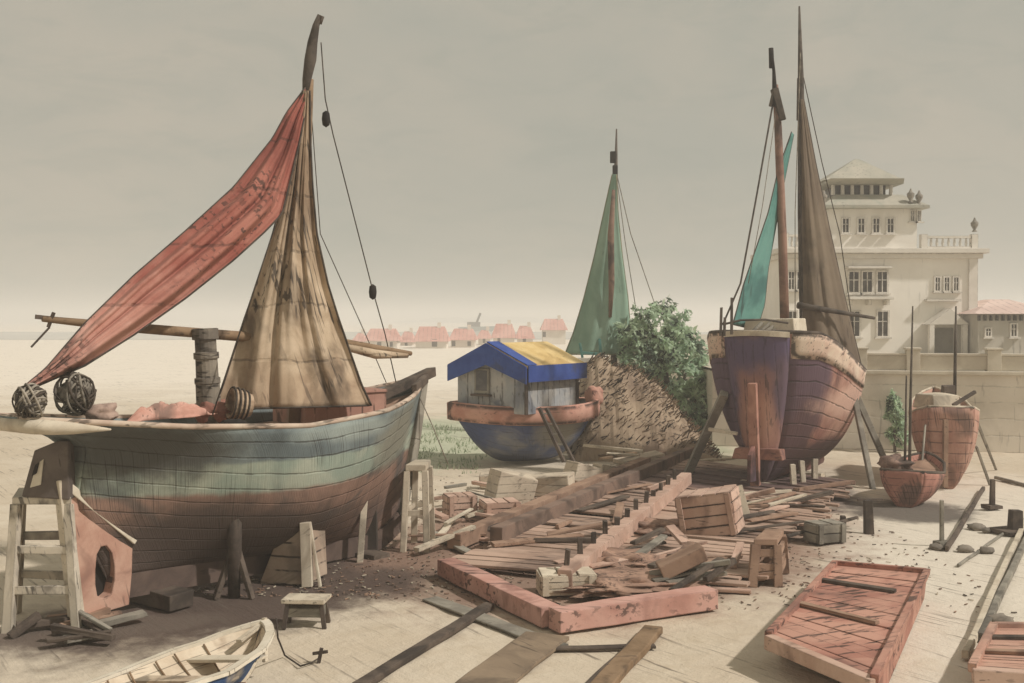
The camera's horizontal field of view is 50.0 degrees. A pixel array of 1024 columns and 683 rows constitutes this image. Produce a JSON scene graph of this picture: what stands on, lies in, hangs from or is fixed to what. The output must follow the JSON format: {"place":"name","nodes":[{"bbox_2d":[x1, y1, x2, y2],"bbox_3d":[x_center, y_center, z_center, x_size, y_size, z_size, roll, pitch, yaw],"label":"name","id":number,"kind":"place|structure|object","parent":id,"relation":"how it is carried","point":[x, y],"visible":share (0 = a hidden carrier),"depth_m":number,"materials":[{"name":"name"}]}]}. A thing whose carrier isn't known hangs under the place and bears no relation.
{"place":"outdoors","nodes":[
{"label":"outdoors","id":0,"kind":"place"},
{"bbox_2d":[0,332,707,339],"bbox_3d":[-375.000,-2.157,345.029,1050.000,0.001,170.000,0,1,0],"label":"water","id":1,"kind":"structure","parent":0,"point":[64,336],"depth_m":308.70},
{"bbox_2d":[418,422,486,473],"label":"grass","id":2,"kind":"structure","parent":0,"point":[450,438],"depth_m":41.86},
{"bbox_2d":[395,315,575,322],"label":"hills","id":3,"kind":"structure","parent":0,"point":[484,319],"depth_m":1473.69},
{"bbox_2d":[0,319,1023,682],"bbox_3d":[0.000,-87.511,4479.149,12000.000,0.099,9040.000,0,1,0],"label":"ground","id":4,"kind":"structure","parent":0,"point":[360,637],"depth_m":20.19,"materials":[{"name":"sand"}]},
{"bbox_2d":[6,611,41,638],"bbox_3d":[-7.721,4.492,17.369,0.148,0.349,0.518,1,2,44],"label":"timber offcut","id":5,"kind":"object","parent":4,"relation":"on","point":[25,625],"visible":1,"depth_m":17.33,"materials":[{"name":"brown wood"}]},
{"bbox_2d":[1,488,81,633],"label":"trestle","id":6,"kind":"object","parent":4,"relation":"on","point":[15,589],"visible":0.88,"depth_m":17.58,"materials":[{"name":"wood"}]},
{"bbox_2d":[22,440,74,499],"bbox_3d":[-7.466,2.055,17.829,0.753,0.953,0.675,0,1,0],"label":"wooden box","id":7,"kind":"object","parent":6,"relation":"on","point":[52,464],"visible":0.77,"depth_m":17.55,"materials":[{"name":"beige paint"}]},
{"bbox_2d":[15,615,69,627],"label":"timber offcut","id":8,"kind":"object","parent":4,"relation":"on","point":[46,621],"visible":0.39,"depth_m":17.68,"materials":[{"name":"brown wood"}]},
{"bbox_2d":[45,629,110,643],"bbox_3d":[-6.678,4.542,16.932,0.949,0.069,0.192,-1,1,-29],"label":"timber offcut","id":9,"kind":"object","parent":4,"relation":"on","point":[61,638],"visible":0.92,"depth_m":16.79,"materials":[{"name":"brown wood"}]},
{"bbox_2d":[50,623,115,640],"bbox_3d":[-6.629,4.482,16.948,1.067,0.200,0.143,0,1,12],"label":"timber offcut","id":10,"kind":"object","parent":4,"relation":"on","point":[82,631],"visible":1,"depth_m":16.90,"materials":[{"name":"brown wood"}]},
{"bbox_2d":[81,613,102,630],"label":"timber offcut","id":11,"kind":"object","parent":4,"relation":"on","point":[89,624],"visible":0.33,"depth_m":17.51,"materials":[{"name":"brown wood"}]},
{"bbox_2d":[100,610,147,625],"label":"timber offcut","id":12,"kind":"object","parent":11,"relation":"on","point":[122,618],"visible":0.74,"depth_m":17.87,"materials":[{"name":"grey wood"}]},
{"bbox_2d":[78,609,112,630],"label":"timber offcut","id":13,"kind":"object","parent":4,"relation":"on","point":[97,622],"visible":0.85,"depth_m":17.44,"materials":[{"name":"grey wood"}]},
{"bbox_2d":[129,585,193,611],"bbox_3d":[-6.199,4.452,19.300,1.332,0.303,0.526,1,1,37],"label":"keel block","id":14,"kind":"object","parent":4,"relation":"on","point":[172,598],"depth_m":18.96,"materials":[{"name":"grey wood"}]},
{"bbox_2d":[83,617,274,682],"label":"dinghy","id":15,"kind":"object","parent":4,"relation":"on","point":[236,654],"visible":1,"depth_m":14.64,"materials":[{"name":"white paint"}]},
{"bbox_2d":[0,14,447,616],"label":"fishing boat","id":16,"kind":"object","parent":4,"relation":"on","point":[324,440],"visible":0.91,"depth_m":19.82,"materials":[{"name":"teal paint"}]},
{"bbox_2d":[12,383,47,417],"bbox_3d":[-7.368,0.909,16.770,0.503,0.562,0.552,0,1,0],"label":"rope bundle","id":17,"kind":"object","parent":16,"relation":"on","point":[30,400],"visible":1,"depth_m":16.61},
{"bbox_2d":[53,372,96,415],"bbox_3d":[-6.971,0.835,17.518,0.675,0.711,0.699,0,1,0],"label":"rope bundle","id":18,"kind":"object","parent":16,"relation":"on","point":[74,392],"visible":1,"depth_m":17.34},
{"bbox_2d":[83,403,118,419],"bbox_3d":[-6.612,1.169,17.635,0.578,0.358,0.466,0,1,-17],"label":"sack","id":19,"kind":"object","parent":16,"relation":"on","point":[105,411],"visible":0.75,"depth_m":17.47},
{"bbox_2d":[127,401,217,420],"bbox_3d":[-5.865,1.168,18.828,0.249,0.307,2.196,1,2,38],"label":"tarpaulin","id":20,"kind":"object","parent":16,"relation":"on","point":[161,410],"visible":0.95,"depth_m":18.72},
{"bbox_2d":[195,399,230,423],"bbox_3d":[-5.444,1.272,19.921,0.778,0.443,0.612,0,1,-11],"label":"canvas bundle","id":21,"kind":"object","parent":16,"relation":"on","point":[221,410],"visible":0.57,"depth_m":19.71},
{"bbox_2d":[225,386,253,419],"bbox_3d":[-4.883,1.109,19.701,0.456,0.630,0.630,-1,1,-30],"label":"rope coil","id":22,"kind":"object","parent":16,"relation":"on","point":[239,402],"visible":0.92,"depth_m":19.54,"materials":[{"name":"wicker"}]},
{"bbox_2d":[212,519,254,599],"bbox_3d":[-4.977,3.578,19.675,0.769,2.107,0.368,0,1,0],"label":"shoring prop","id":23,"kind":"object","parent":4,"relation":"on","point":[234,568],"visible":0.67,"depth_m":19.62,"materials":[{"name":"brown wood"}]},
{"bbox_2d":[260,522,326,587],"bbox_3d":[-4.179,3.986,21.084,1.204,1.225,1.226,0,1,0],"label":"hull cradle","id":24,"kind":"object","parent":4,"relation":"on","point":[299,558],"visible":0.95,"depth_m":20.71,"materials":[{"name":"brown wood"}]},
{"bbox_2d":[281,593,331,629],"bbox_3d":[-3.359,4.410,17.949,0.766,0.495,0.523,0,1,0],"label":"work stool","id":25,"kind":"object","parent":4,"relation":"on","point":[311,605],"visible":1,"depth_m":17.80,"materials":[{"name":"brown wood"}]},
{"bbox_2d":[357,501,367,562],"bbox_3d":[-3.087,3.811,22.677,0.302,1.562,0.141,-1,1,-37],"label":"shoring prop","id":26,"kind":"object","parent":4,"relation":"on","point":[361,536],"visible":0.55,"depth_m":22.62,"materials":[{"name":"brown wood"}]},
{"bbox_2d":[365,509,377,549],"bbox_3d":[-3.028,3.723,23.514,0.318,1.713,0.379,0,1,0],"label":"shoring prop","id":27,"kind":"object","parent":4,"relation":"on","point":[372,533],"visible":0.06,"depth_m":23.37,"materials":[{"name":"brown wood"}]},
{"bbox_2d":[355,550,389,559],"bbox_3d":[-3.232,4.494,23.306,1.309,0.139,0.518,1,1,38],"label":"keel block","id":28,"kind":"object","parent":4,"relation":"on","point":[373,554],"depth_m":22.97,"materials":[{"name":"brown wood"}]},
{"bbox_2d":[363,325,402,347],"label":"cottage","id":29,"kind":"structure","parent":4,"relation":"on","point":[377,337],"depth_m":190.88,"materials":[{"name":"pink tile"}]},
{"bbox_2d":[400,328,414,345],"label":"cottage","id":30,"kind":"structure","parent":4,"relation":"on","point":[407,337],"depth_m":205.86,"materials":[{"name":"pink tile"}]},
{"bbox_2d":[400,460,434,552],"bbox_3d":[-2.063,3.594,24.087,0.706,1.901,1.190,0,1,0],"label":"trestle","id":31,"kind":"object","parent":4,"relation":"on","point":[426,503],"visible":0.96,"depth_m":23.61,"materials":[{"name":"brown wood"}]},
{"bbox_2d":[352,602,494,682],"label":"skid rail","id":32,"kind":"object","parent":4,"relation":"on","point":[387,668],"visible":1,"depth_m":16.52,"materials":[{"name":"brown wood"}]},
{"bbox_2d":[413,322,450,347],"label":"cottage","id":33,"kind":"structure","parent":4,"relation":"on","point":[437,336],"depth_m":186.60,"materials":[{"name":"pink tile"}]},
{"bbox_2d":[413,525,475,552],"bbox_3d":[-1.430,4.258,23.726,0.167,0.366,1.736,1,2,43],"label":"timber offcut","id":34,"kind":"object","parent":4,"relation":"on","point":[431,543],"visible":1,"depth_m":23.54,"materials":[{"name":"brown wood"}]},
{"bbox_2d":[442,491,477,516],"bbox_3d":[-1.325,4.141,27.945,0.804,0.525,0.686,0,1,-17],"label":"wooden crate","id":35,"kind":"object","parent":4,"relation":"on","point":[454,504],"visible":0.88,"depth_m":27.68,"materials":[{"name":"brown wood"}]},
{"bbox_2d":[450,325,477,346],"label":"cottage","id":36,"kind":"structure","parent":4,"relation":"on","point":[467,337],"depth_m":192.47,"materials":[{"name":"pink tile"}]},
{"bbox_2d":[422,596,567,645],"bbox_3d":[-0.368,4.606,18.114,0.365,0.041,3.642,-1,1,-37],"label":"cross plank","id":37,"kind":"object","parent":4,"relation":"on","point":[492,621],"visible":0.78,"depth_m":18.17,"materials":[{"name":"grey wood"}]},
{"bbox_2d":[437,558,560,627],"bbox_3d":[-0.334,4.414,19.580,0.407,0.326,4.122,-1,1,-28],"label":"timber baulk","id":38,"kind":"object","parent":4,"relation":"on","point":[531,607],"visible":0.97,"depth_m":19.15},
{"bbox_2d":[479,497,520,518],"bbox_3d":[-0.304,4.191,27.510,0.952,0.443,0.787,0,1,-14],"label":"wooden crate","id":39,"kind":"object","parent":4,"relation":"on","point":[492,505],"visible":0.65,"depth_m":27.21,"materials":[{"name":"brown wood"}]},
{"bbox_2d":[491,320,516,342],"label":"cottage","id":40,"kind":"structure","parent":4,"relation":"on","point":[503,333],"depth_m":196.74,"materials":[{"name":"pink tile"}]},
{"bbox_2d":[484,468,537,503],"bbox_3d":[0.004,3.986,29.999,1.342,1.034,0.901,0,1,-20],"label":"masonry block","id":41,"kind":"object","parent":4,"relation":"on","point":[518,486],"depth_m":29.63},
{"bbox_2d":[455,631,568,682],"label":"skid board","id":42,"kind":"object","parent":4,"relation":"on","point":[519,658],"visible":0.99,"depth_m":15.89,"materials":[{"name":"brown wood"}]},
{"bbox_2d":[515,322,534,341],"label":"cottage","id":43,"kind":"structure","parent":4,"relation":"on","point":[524,334],"depth_m":200.78,"materials":[{"name":"pink tile"}]},
{"bbox_2d":[447,341,603,460],"bbox_3d":[0.476,2.071,38.344,4.461,4.215,4.694,1,1,30],"label":"houseboat","id":44,"kind":"object","parent":4,"relation":"on","point":[507,390],"visible":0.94,"depth_m":36.95,"materials":[{"name":"blue wood"}]},
{"bbox_2d":[470,368,491,396],"bbox_3d":[-1.032,1.376,37.018,0.800,0.930,0.200,1,1,37],"label":"window","id":45,"kind":"structure","parent":44,"relation":"in","point":[481,376],"depth_m":36.98,"materials":[{"name":"grey wood"}]},
{"bbox_2d":[530,471,574,496],"bbox_3d":[1.032,4.085,31.137,1.401,0.745,0.814,0,1,14],"label":"masonry block","id":46,"kind":"object","parent":4,"relation":"on","point":[549,482],"depth_m":30.79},
{"bbox_2d":[540,315,567,343],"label":"cottage","id":47,"kind":"structure","parent":4,"relation":"on","point":[553,331],"depth_m":215.24,"materials":[{"name":"paint"}]},
{"bbox_2d":[447,451,665,548],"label":"launching beam","id":48,"kind":"structure","parent":4,"relation":"on","point":[467,538],"depth_m":27.72,"materials":[{"name":"brown wood"}]},
{"bbox_2d":[536,566,596,596],"bbox_3d":[0.991,4.374,20.041,1.051,0.387,0.688,0,1,-6],"label":"wooden crate","id":49,"kind":"object","parent":4,"relation":"on","point":[549,580],"visible":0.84,"depth_m":19.74,"materials":[{"name":"brown wood"}]},
{"bbox_2d":[563,460,602,482],"bbox_3d":[2.108,4.056,33.300,1.122,0.901,0.746,-1,1,-33],"label":"masonry block","id":50,"kind":"object","parent":4,"relation":"on","point":[582,471],"depth_m":32.98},
{"bbox_2d":[538,407,575,461],"bbox_3d":[1.363,2.885,33.900,1.247,1.677,0.257,1,1,30],"label":"boarding ladder","id":51,"kind":"object","parent":50,"relation":"on","point":[558,433],"visible":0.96,"depth_m":33.89,"materials":[{"name":"brown wood"}]},
{"bbox_2d":[194,462,1016,612],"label":"wood chips","id":52,"kind":"object","parent":4,"relation":"on","point":[356,591],"visible":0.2,"depth_m":21.00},
{"bbox_2d":[556,643,655,650],"bbox_3d":[1.249,4.633,16.619,1.873,0.050,0.165,0,1,-4],"label":"cross plank","id":53,"kind":"object","parent":4,"relation":"on","point":[591,647],"visible":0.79,"depth_m":16.57,"materials":[{"name":"grey wood"}]},
{"bbox_2d":[565,129,660,363],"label":"sailing boat","id":54,"kind":"object","parent":4,"relation":"on","point":[604,307],"visible":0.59,"depth_m":47.24,"materials":[{"name":"fabric"}]},
{"bbox_2d":[591,625,662,682],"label":"skid rail","id":55,"kind":"object","parent":4,"relation":"on","point":[620,665],"visible":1,"depth_m":15.91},
{"bbox_2d":[549,585,717,632],"bbox_3d":[2.064,4.431,18.249,3.138,0.345,0.399,-1,1,-28],"label":"timber baulk","id":56,"kind":"object","parent":4,"relation":"on","point":[616,611],"visible":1,"depth_m":18.03,"materials":[{"name":"wood"}]},
{"bbox_2d":[613,450,664,464],"bbox_3d":[4.365,4.062,37.346,1.677,0.578,0.968,0,1,-20],"label":"masonry block","id":57,"kind":"object","parent":4,"relation":"on","point":[654,455],"depth_m":37.14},
{"bbox_2d":[583,444,643,452],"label":"timber offcut","id":58,"kind":"object","parent":57,"relation":"on","point":[615,448],"visible":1,"depth_m":37.68,"materials":[{"name":"brown wood"}]},
{"bbox_2d":[569,352,725,461],"bbox_3d":[4.813,2.304,41.256,5.555,3.885,5.600,0,1,0],"label":"brushwood heap","id":59,"kind":"object","parent":4,"relation":"on","point":[638,410],"visible":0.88,"depth_m":39.37,"materials":[{"name":"brown wood"}]},
{"bbox_2d":[451,459,855,587],"bbox_3d":[5.154,4.313,29.066,6.917,0.235,18.243,0,1,22],"label":"pile","id":60,"kind":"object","parent":4,"relation":"on","point":[532,557],"visible":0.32,"depth_m":25.87,"materials":[{"name":"brown wood"}]},
{"bbox_2d":[490,533,584,546],"bbox_3d":[0.572,4.300,23.772,2.196,0.109,0.184,-1,1,-24],"label":"timber offcut","id":61,"kind":"object","parent":60,"relation":"on","point":[511,542],"visible":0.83,"depth_m":23.58,"materials":[{"name":"brown wood"}]},
{"bbox_2d":[534,537,597,541],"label":"timber offcut","id":62,"kind":"object","parent":60,"relation":"on","point":[574,539],"visible":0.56,"depth_m":23.64,"materials":[{"name":"brown wood"}]},
{"bbox_2d":[547,521,611,535],"bbox_3d":[1.490,4.155,24.345,1.434,0.303,0.254,0,1,-1],"label":"timber offcut","id":63,"kind":"object","parent":60,"relation":"on","point":[572,529],"visible":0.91,"depth_m":24.25,"materials":[{"name":"brown wood"}]},
{"bbox_2d":[490,447,693,540],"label":"launching beam","id":64,"kind":"structure","parent":60,"relation":"on","point":[515,526],"depth_m":28.27,"materials":[{"name":"wood"}]},
{"bbox_2d":[574,495,629,511],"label":"timber offcut","id":65,"kind":"object","parent":60,"relation":"on","point":[603,503],"visible":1,"depth_m":28.32,"materials":[{"name":"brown wood"}]},
{"bbox_2d":[557,468,691,586],"bbox_3d":[3.031,3.991,26.010,0.315,0.660,13.214,0,1,19],"label":"pegged rail","id":66,"kind":"object","parent":60,"relation":"on","point":[619,533],"visible":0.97,"depth_m":24.03,"materials":[{"name":"pink paint"}]},
{"bbox_2d":[552,568,711,597],"bbox_3d":[2.098,4.373,20.075,3.171,0.283,1.816,0,1,0],"label":"timber scrap heap","id":67,"kind":"object","parent":60,"relation":"on","point":[613,583],"visible":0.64,"depth_m":19.66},
{"bbox_2d":[649,559,730,574],"bbox_3d":[3.255,4.146,20.101,1.477,0.369,0.115,0,1,9],"label":"timber offcut","id":68,"kind":"object","parent":67,"relation":"on","point":[723,562],"visible":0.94,"depth_m":20.01,"materials":[{"name":"grey wood"}]},
{"bbox_2d":[669,557,723,589],"bbox_3d":[3.308,4.153,19.611,0.117,0.316,1.777,1,2,39],"label":"timber offcut","id":69,"kind":"object","parent":67,"relation":"on","point":[694,575],"visible":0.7,"depth_m":19.49,"materials":[{"name":"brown wood"}]},
{"bbox_2d":[702,557,736,581],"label":"timber offcut","id":70,"kind":"object","parent":67,"relation":"on","point":[712,574],"visible":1,"depth_m":19.91,"materials":[{"name":"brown wood"}]},
{"bbox_2d":[597,547,670,569],"bbox_3d":[2.264,4.321,21.714,2.439,0.353,2.076,0,1,0],"label":"timber scrap heap","id":71,"kind":"object","parent":60,"relation":"on","point":[636,561],"visible":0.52,"depth_m":21.42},
{"bbox_2d":[611,517,684,536],"bbox_3d":[3.279,4.258,25.268,2.143,0.301,2.108,1,1,30],"label":"sawdust mound","id":72,"kind":"object","parent":60,"relation":"on","point":[647,524],"visible":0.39,"depth_m":25.06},
{"bbox_2d":[630,527,665,544],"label":"timber offcut","id":73,"kind":"object","parent":60,"relation":"on","point":[653,533],"visible":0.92,"depth_m":23.51,"materials":[{"name":"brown wood"}]},
{"bbox_2d":[635,534,667,553],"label":"timber offcut","id":74,"kind":"object","parent":60,"relation":"on","point":[652,544],"visible":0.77,"depth_m":22.40,"materials":[{"name":"grey wood"}]},
{"bbox_2d":[664,524,690,544],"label":"timber offcut","id":75,"kind":"object","parent":60,"relation":"on","point":[677,534],"visible":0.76,"depth_m":23.06,"materials":[{"name":"pink paint"}]},
{"bbox_2d":[674,484,744,538],"bbox_3d":[4.485,3.870,24.882,1.432,1.169,1.187,0,1,20],"label":"wooden crate","id":76,"kind":"object","parent":60,"relation":"on","point":[715,511],"visible":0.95,"depth_m":24.40,"materials":[{"name":"brown wood"}]},
{"bbox_2d":[745,511,797,521],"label":"timber offcut","id":77,"kind":"object","parent":60,"relation":"on","point":[778,515],"visible":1,"depth_m":26.33,"materials":[{"name":"brown wood"}]},
{"bbox_2d":[787,490,833,502],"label":"timber offcut","id":78,"kind":"object","parent":60,"relation":"on","point":[817,495],"visible":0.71,"depth_m":28.69,"materials":[{"name":"brown wood"}]},
{"bbox_2d":[793,480,855,491],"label":"timber offcut","id":79,"kind":"object","parent":60,"relation":"on","point":[832,484],"visible":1,"depth_m":31.37,"materials":[{"name":"brown wood"}]},
{"bbox_2d":[611,296,710,430],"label":"tree","id":80,"kind":"object","parent":4,"relation":"on","point":[658,355],"visible":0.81,"depth_m":46.08,"materials":[{"name":"green plant"}]},
{"bbox_2d":[655,542,707,577],"bbox_3d":[3.101,4.199,20.116,0.886,0.967,0.560,0,1,0],"label":"tilted trough","id":81,"kind":"object","parent":4,"relation":"on","point":[681,561],"visible":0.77,"depth_m":19.84,"materials":[{"name":"brown wood"}]},
{"bbox_2d":[683,390,727,472],"bbox_3d":[5.922,2.934,33.779,0.322,3.032,2.558,0,1,-19],"label":"shoring prop","id":82,"kind":"object","parent":4,"relation":"on","point":[705,434],"visible":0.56,"depth_m":33.52,"materials":[{"name":"brown wood"}]},
{"bbox_2d":[708,586,750,593],"bbox_3d":[3.376,4.539,20.174,1.993,0.071,0.186,0,1,12],"label":"loose board","id":83,"kind":"object","parent":4,"relation":"on","point":[734,590],"visible":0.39,"depth_m":19.98,"materials":[{"name":"brown wood"}]},
{"bbox_2d":[748,529,789,587],"bbox_3d":[4.951,4.162,21.143,0.646,0.916,1.536,0,1,20],"label":"trestle","id":84,"kind":"object","parent":4,"relation":"on","point":[767,545],"visible":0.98,"depth_m":20.62,"materials":[{"name":"brown wood"}]},
{"bbox_2d":[707,6,874,486],"bbox_3d":[8.987,-3.253,35.073,4.360,15.316,9.174,1,1,30],"label":"fishing boat","id":85,"kind":"object","parent":4,"relation":"on","point":[793,387],"visible":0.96,"depth_m":32.92,"materials":[{"name":"red paint"}]},
{"bbox_2d":[609,347,1023,452],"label":"quay wall","id":86,"kind":"structure","parent":4,"relation":"on","point":[997,386],"depth_m":41.53,"materials":[{"name":"stone"}]},
{"bbox_2d":[803,519,845,544],"bbox_3d":[7.012,4.250,24.590,0.804,0.446,0.587,0,1,-20],"label":"wooden chest","id":87,"kind":"object","parent":4,"relation":"on","point":[820,531],"visible":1,"depth_m":24.39,"materials":[{"name":"grey wood"}]},
{"bbox_2d":[764,560,930,682],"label":"punt","id":88,"kind":"object","parent":4,"relation":"on","point":[845,621],"visible":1,"depth_m":16.44,"materials":[{"name":"red wood"}]},
{"bbox_2d":[853,398,875,488],"bbox_3d":[10.666,3.061,33.324,0.188,2.690,2.251,0,1,3],"label":"shoring prop","id":89,"kind":"object","parent":4,"relation":"on","point":[863,444],"visible":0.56,"depth_m":33.18,"materials":[{"name":"grey wood"}]},
{"bbox_2d":[863,499,873,534],"bbox_3d":[8.329,4.116,25.646,0.235,0.836,0.204,0,1,0],"label":"mooring post","id":90,"kind":"object","parent":4,"relation":"on","point":[868,523],"visible":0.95,"depth_m":25.55,"materials":[{"name":"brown wood"}]},
{"bbox_2d":[858,396,885,455],"bbox_3d":[11.312,2.988,34.260,1.388,2.763,0.228,1,1,30],"label":"shoring prop","id":91,"kind":"object","parent":4,"relation":"on","point":[872,431],"visible":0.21,"depth_m":34.25,"materials":[{"name":"grey wood"}]},
{"bbox_2d":[882,388,908,451],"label":"shrub","id":92,"kind":"object","parent":4,"relation":"on","point":[894,414],"visible":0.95,"depth_m":41.16,"materials":[{"name":"green plant"}]},
{"bbox_2d":[877,306,945,507],"bbox_3d":[11.182,1.796,30.410,1.696,5.543,3.514,1,1,30],"label":"boat","id":93,"kind":"object","parent":4,"relation":"on","point":[909,480],"visible":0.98,"depth_m":29.36,"materials":[{"name":"brown wood"}]},
{"bbox_2d":[932,500,947,546],"bbox_3d":[9.480,4.024,24.200,0.344,1.068,0.272,0,1,-18],"label":"mooring post","id":94,"kind":"object","parent":4,"relation":"on","point":[942,541],"visible":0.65,"depth_m":24.15,"materials":[{"name":"grey wood"}]},
{"bbox_2d":[908,306,979,488],"bbox_3d":[13.468,1.688,34.389,2.070,5.594,4.773,0,1,15],"label":"boat","id":95,"kind":"object","parent":4,"relation":"on","point":[947,415],"visible":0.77,"depth_m":32.32,"materials":[{"name":"brown wood"}]},
{"bbox_2d":[945,486,984,550],"bbox_3d":[11.553,4.366,27.814,0.103,0.122,9.478,1,1,28],"label":"slip rail","id":96,"kind":"object","parent":4,"relation":"on","point":[955,534],"visible":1,"depth_m":26.70,"materials":[{"name":"brown wood"}]},
{"bbox_2d":[981,479,1002,509],"bbox_3d":[12.640,4.037,28.902,0.437,0.842,0.355,0,1,-18],"label":"mooring post","id":97,"kind":"object","parent":4,"relation":"on","point":[991,505],"visible":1,"depth_m":28.83,"materials":[{"name":"brown wood"}]},
{"bbox_2d":[962,518,1023,658],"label":"slip rail","id":98,"kind":"object","parent":4,"relation":"on","point":[969,647],"visible":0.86,"depth_m":19.39,"materials":[{"name":"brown wood"}]},
{"bbox_2d":[968,621,1023,682],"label":"punt","id":99,"kind":"object","parent":4,"relation":"on","point":[997,656],"visible":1,"depth_m":15.12,"materials":[{"name":"pink wood"}]},
{"bbox_2d":[978,537,1023,640],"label":"slip rail","id":100,"kind":"object","parent":4,"relation":"on","point":[1001,591],"visible":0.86,"depth_m":19.81,"materials":[{"name":"grey wood"}]},
{"bbox_2d":[990,509,1023,536],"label":"mooring post","id":101,"kind":"object","parent":4,"relation":"on","point":[1014,522],"visible":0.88,"depth_m":25.52,"materials":[{"name":"grey wood"}]},
{"bbox_2d":[0,0,1023,318],"label":"sky","id":102,"kind":"structure","parent":0,"point":[475,139],"materials":[{"name":"grey"}]},
{"bbox_2d":[646,334,984,370],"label":"terrace","id":103,"kind":"structure","parent":0,"point":[704,336],"depth_m":74.91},
{"bbox_2d":[750,159,989,352],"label":"mansion","id":104,"kind":"structure","parent":103,"relation":"on","point":[894,274],"depth_m":61.97,"materials":[{"name":"paint"}]},
{"bbox_2d":[846,270,859,294],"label":"window","id":105,"kind":"structure","parent":104,"relation":"in","point":[853,276],"depth_m":61.91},
{"bbox_2d":[849,310,862,338],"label":"window","id":106,"kind":"structure","parent":104,"relation":"in","point":[856,320],"depth_m":61.91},
{"bbox_2d":[860,270,874,294],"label":"window","id":107,"kind":"structure","parent":104,"relation":"in","point":[867,276],"depth_m":61.85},
{"bbox_2d":[875,270,890,294],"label":"window","id":108,"kind":"structure","parent":104,"relation":"in","point":[882,276],"depth_m":61.85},
{"bbox_2d":[874,310,891,338],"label":"window","id":109,"kind":"structure","parent":104,"relation":"in","point":[882,316],"depth_m":61.96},
{"bbox_2d":[935,328,952,352],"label":"door","id":110,"kind":"structure","parent":104,"relation":"in","point":[943,336],"depth_m":61.93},
{"bbox_2d":[958,299,1023,353],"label":"house","id":111,"kind":"structure","parent":103,"relation":"on","point":[996,323],"depth_m":60.01,"materials":[{"name":"paint"}]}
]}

